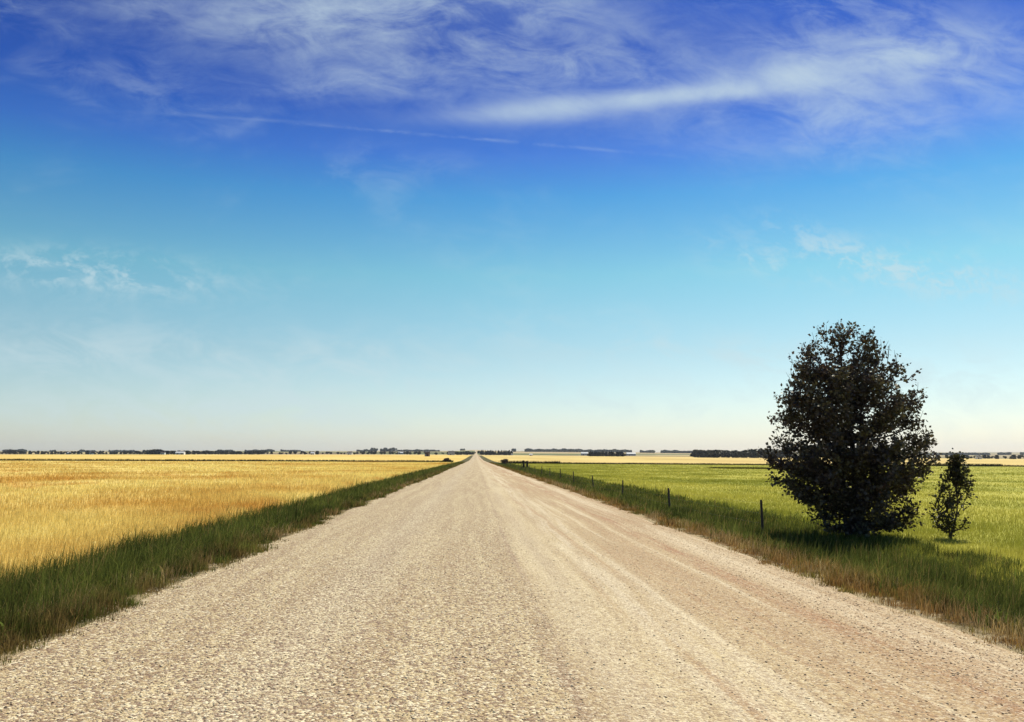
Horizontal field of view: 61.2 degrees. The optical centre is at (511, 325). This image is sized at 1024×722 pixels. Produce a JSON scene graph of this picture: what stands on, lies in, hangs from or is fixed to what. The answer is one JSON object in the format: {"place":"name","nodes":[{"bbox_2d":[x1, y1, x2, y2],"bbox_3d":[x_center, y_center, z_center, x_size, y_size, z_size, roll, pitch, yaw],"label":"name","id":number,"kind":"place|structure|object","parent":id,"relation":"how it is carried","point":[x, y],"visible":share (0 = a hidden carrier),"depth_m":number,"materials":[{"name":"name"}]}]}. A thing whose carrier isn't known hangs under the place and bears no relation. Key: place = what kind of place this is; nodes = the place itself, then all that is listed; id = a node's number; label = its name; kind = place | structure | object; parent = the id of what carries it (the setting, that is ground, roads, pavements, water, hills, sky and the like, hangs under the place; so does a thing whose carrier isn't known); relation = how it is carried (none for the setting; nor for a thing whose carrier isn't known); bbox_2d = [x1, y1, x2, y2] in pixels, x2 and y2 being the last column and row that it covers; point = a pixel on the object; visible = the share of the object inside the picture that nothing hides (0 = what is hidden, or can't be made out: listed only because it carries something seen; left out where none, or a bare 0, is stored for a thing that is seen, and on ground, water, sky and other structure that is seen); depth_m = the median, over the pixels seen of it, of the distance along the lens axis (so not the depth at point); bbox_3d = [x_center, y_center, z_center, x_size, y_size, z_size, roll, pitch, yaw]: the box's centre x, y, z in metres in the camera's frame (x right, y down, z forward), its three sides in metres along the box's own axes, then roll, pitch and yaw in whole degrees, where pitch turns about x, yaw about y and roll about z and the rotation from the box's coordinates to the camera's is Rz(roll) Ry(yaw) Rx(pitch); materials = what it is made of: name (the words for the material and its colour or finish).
{"place":"outdoors","nodes":[
{"label":"outdoors","id":0,"kind":"place"},
{"bbox_2d":[0,461,448,575],"bbox_3d":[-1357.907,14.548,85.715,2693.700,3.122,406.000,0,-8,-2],"label":"wheat field","id":1,"kind":"structure","parent":0,"point":[85,482],"depth_m":48.22,"materials":[{"name":"yellow plant"}]},
{"bbox_2d":[0,460,454,590],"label":"ripe grain","id":2,"kind":"object","parent":1,"relation":"on","point":[184,511],"visible":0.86,"depth_m":36.04},
{"bbox_2d":[0,461,464,668],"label":"road verge","id":3,"kind":"structure","parent":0,"point":[154,592],"depth_m":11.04,"materials":[{"name":"green plant"}]},
{"bbox_2d":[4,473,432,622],"bbox_3d":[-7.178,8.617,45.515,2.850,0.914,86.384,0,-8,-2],"label":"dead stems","id":4,"kind":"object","parent":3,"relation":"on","point":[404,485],"visible":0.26,"depth_m":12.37,"materials":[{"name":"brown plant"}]},
{"bbox_2d":[0,455,470,461],"bbox_3d":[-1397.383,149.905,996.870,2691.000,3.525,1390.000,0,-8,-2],"label":"stubble field","id":5,"kind":"structure","parent":0,"point":[455,458],"depth_m":822.46,"materials":[{"name":"yellow plant"}]},
{"bbox_2d":[0,450,1023,721],"bbox_3d":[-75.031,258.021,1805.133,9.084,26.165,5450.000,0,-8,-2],"label":"road","id":6,"kind":"structure","parent":0,"point":[476,480],"depth_m":8.03,"materials":[{"name":"beige gravel"}]},
{"bbox_2d":[0,450,1023,564],"bbox_3d":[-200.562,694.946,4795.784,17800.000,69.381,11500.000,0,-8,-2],"label":"ground","id":7,"kind":"structure","parent":0,"point":[522,453],"depth_m":2801.47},
{"bbox_2d":[175,452,185,454],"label":"farm shed","id":8,"kind":"structure","parent":7,"relation":"on","point":[179,453],"depth_m":1740.73,"materials":[{"name":"white paint"}]},
{"bbox_2d":[0,458,452,461],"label":"field margin","id":9,"kind":"object","parent":7,"relation":"on","point":[291,460],"visible":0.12,"depth_m":340.76,"materials":[{"name":"yellow plant"}]},
{"bbox_2d":[2,448,464,451],"bbox_3d":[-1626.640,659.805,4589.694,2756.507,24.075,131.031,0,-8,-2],"label":"distant wood","id":10,"kind":"object","parent":7,"relation":"on","point":[363,450],"visible":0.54,"depth_m":4570.40,"materials":[{"name":"green plant"}]},
{"bbox_2d":[511,448,692,452],"bbox_3d":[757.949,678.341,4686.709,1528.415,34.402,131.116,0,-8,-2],"label":"distant wood","id":11,"kind":"object","parent":7,"relation":"on","point":[587,450],"visible":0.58,"depth_m":4628.05,"materials":[{"name":"green plant"}]},
{"bbox_2d":[626,452,635,455],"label":"barn","id":12,"kind":"structure","parent":7,"relation":"on","point":[630,453],"depth_m":2284.71,"materials":[{"name":"grey metal"}]},
{"bbox_2d":[501,460,1023,466],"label":"field margin","id":13,"kind":"object","parent":7,"relation":"on","point":[559,462],"visible":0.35,"depth_m":347.60,"materials":[{"name":"yellow plant"}]},
{"bbox_2d":[921,452,1023,454],"bbox_3d":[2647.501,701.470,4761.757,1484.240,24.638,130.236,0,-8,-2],"label":"distant wood","id":14,"kind":"object","parent":7,"relation":"on","point":[998,453],"visible":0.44,"depth_m":4709.27,"materials":[{"name":"green plant"}]},
{"bbox_2d":[0,0,1023,451],"label":"sky","id":15,"kind":"structure","parent":0,"point":[235,225],"materials":[{"name":"blue"}]},
{"bbox_2d":[482,455,1023,465],"bbox_3d":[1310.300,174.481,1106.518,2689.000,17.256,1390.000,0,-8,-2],"label":"stubble field","id":16,"kind":"structure","parent":0,"point":[644,459],"depth_m":813.87,"materials":[{"name":"beige plant"}]},
{"bbox_2d":[696,450,703,457],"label":"broadleaf tree","id":17,"kind":"object","parent":16,"relation":"on","point":[699,452],"visible":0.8,"depth_m":1332.22,"materials":[{"name":"green plant"}]},
{"bbox_2d":[701,451,714,457],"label":"broadleaf tree","id":18,"kind":"object","parent":16,"relation":"on","point":[706,454],"visible":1,"depth_m":1297.96,"materials":[{"name":"green plant"}]},
{"bbox_2d":[711,450,718,457],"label":"broadleaf tree","id":19,"kind":"object","parent":16,"relation":"on","point":[713,456],"visible":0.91,"depth_m":1305.51,"materials":[{"name":"green plant"}]},
{"bbox_2d":[715,452,724,456],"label":"broadleaf tree","id":20,"kind":"object","parent":16,"relation":"on","point":[719,454],"visible":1,"depth_m":1297.52,"materials":[{"name":"green plant"}]},
{"bbox_2d":[725,452,738,457],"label":"broadleaf tree","id":21,"kind":"object","parent":16,"relation":"on","point":[728,453],"visible":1,"depth_m":1302.50,"materials":[{"name":"green plant"}]},
{"bbox_2d":[730,451,743,457],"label":"broadleaf tree","id":22,"kind":"object","parent":16,"relation":"on","point":[739,453],"visible":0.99,"depth_m":1297.63,"materials":[{"name":"green plant"}]},
{"bbox_2d":[742,451,752,457],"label":"broadleaf tree","id":23,"kind":"object","parent":16,"relation":"on","point":[746,454],"visible":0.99,"depth_m":1296.09,"materials":[{"name":"green plant"}]},
{"bbox_2d":[748,449,756,457],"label":"broadleaf tree","id":24,"kind":"object","parent":16,"relation":"on","point":[754,451],"visible":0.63,"depth_m":1312.70,"materials":[{"name":"green plant"}]},
{"bbox_2d":[757,448,773,456],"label":"broadleaf tree","id":25,"kind":"object","parent":16,"relation":"on","point":[759,455],"visible":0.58,"depth_m":1293.53,"materials":[{"name":"green plant"}]},
{"bbox_2d":[774,449,783,457],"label":"broadleaf tree","id":26,"kind":"object","parent":16,"relation":"on","point":[779,455],"visible":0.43,"depth_m":1326.65,"materials":[{"name":"green plant"}]},
{"bbox_2d":[488,462,1023,660],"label":"road verge","id":27,"kind":"structure","parent":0,"point":[944,622],"depth_m":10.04,"materials":[{"name":"green plant"}]},
{"bbox_2d":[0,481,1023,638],"bbox_3d":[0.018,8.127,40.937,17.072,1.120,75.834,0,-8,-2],"label":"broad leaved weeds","id":28,"kind":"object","parent":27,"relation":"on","point":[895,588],"visible":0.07,"depth_m":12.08,"materials":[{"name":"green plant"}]},
{"bbox_2d":[498,461,763,532],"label":"wire fence","id":29,"kind":"object","parent":27,"relation":"on","point":[761,512],"visible":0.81,"depth_m":36.59,"materials":[{"name":"brown wood"}]},
{"bbox_2d":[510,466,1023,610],"bbox_3d":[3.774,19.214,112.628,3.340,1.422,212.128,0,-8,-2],"label":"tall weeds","id":30,"kind":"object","parent":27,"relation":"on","point":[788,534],"visible":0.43,"depth_m":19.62,"materials":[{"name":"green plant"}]},
{"bbox_2d":[511,463,1023,593],"bbox_3d":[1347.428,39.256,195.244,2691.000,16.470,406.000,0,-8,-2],"label":"pasture","id":31,"kind":"structure","parent":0,"point":[981,493],"depth_m":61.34,"materials":[{"name":"green plant"}]},
{"bbox_2d":[707,467,888,468],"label":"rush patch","id":32,"kind":"object","parent":31,"relation":"on","point":[744,467],"visible":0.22,"depth_m":200.18,"materials":[{"name":"green plant"}]},
{"bbox_2d":[757,319,942,537],"bbox_3d":[9.332,2.842,24.187,5.027,6.317,4.512,0,-8,-2],"label":"poplar tree","id":33,"kind":"object","parent":31,"relation":"on","point":[849,400],"visible":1,"depth_m":23.52,"materials":[{"name":"green plant"}]},
{"bbox_2d":[925,448,977,538],"bbox_3d":[11.832,4.580,23.335,1.172,2.589,1.339,-7,-11,39],"label":"sapling","id":34,"kind":"object","parent":31,"relation":"on","point":[955,460],"visible":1,"depth_m":23.32,"materials":[{"name":"green plant"}]}
]}

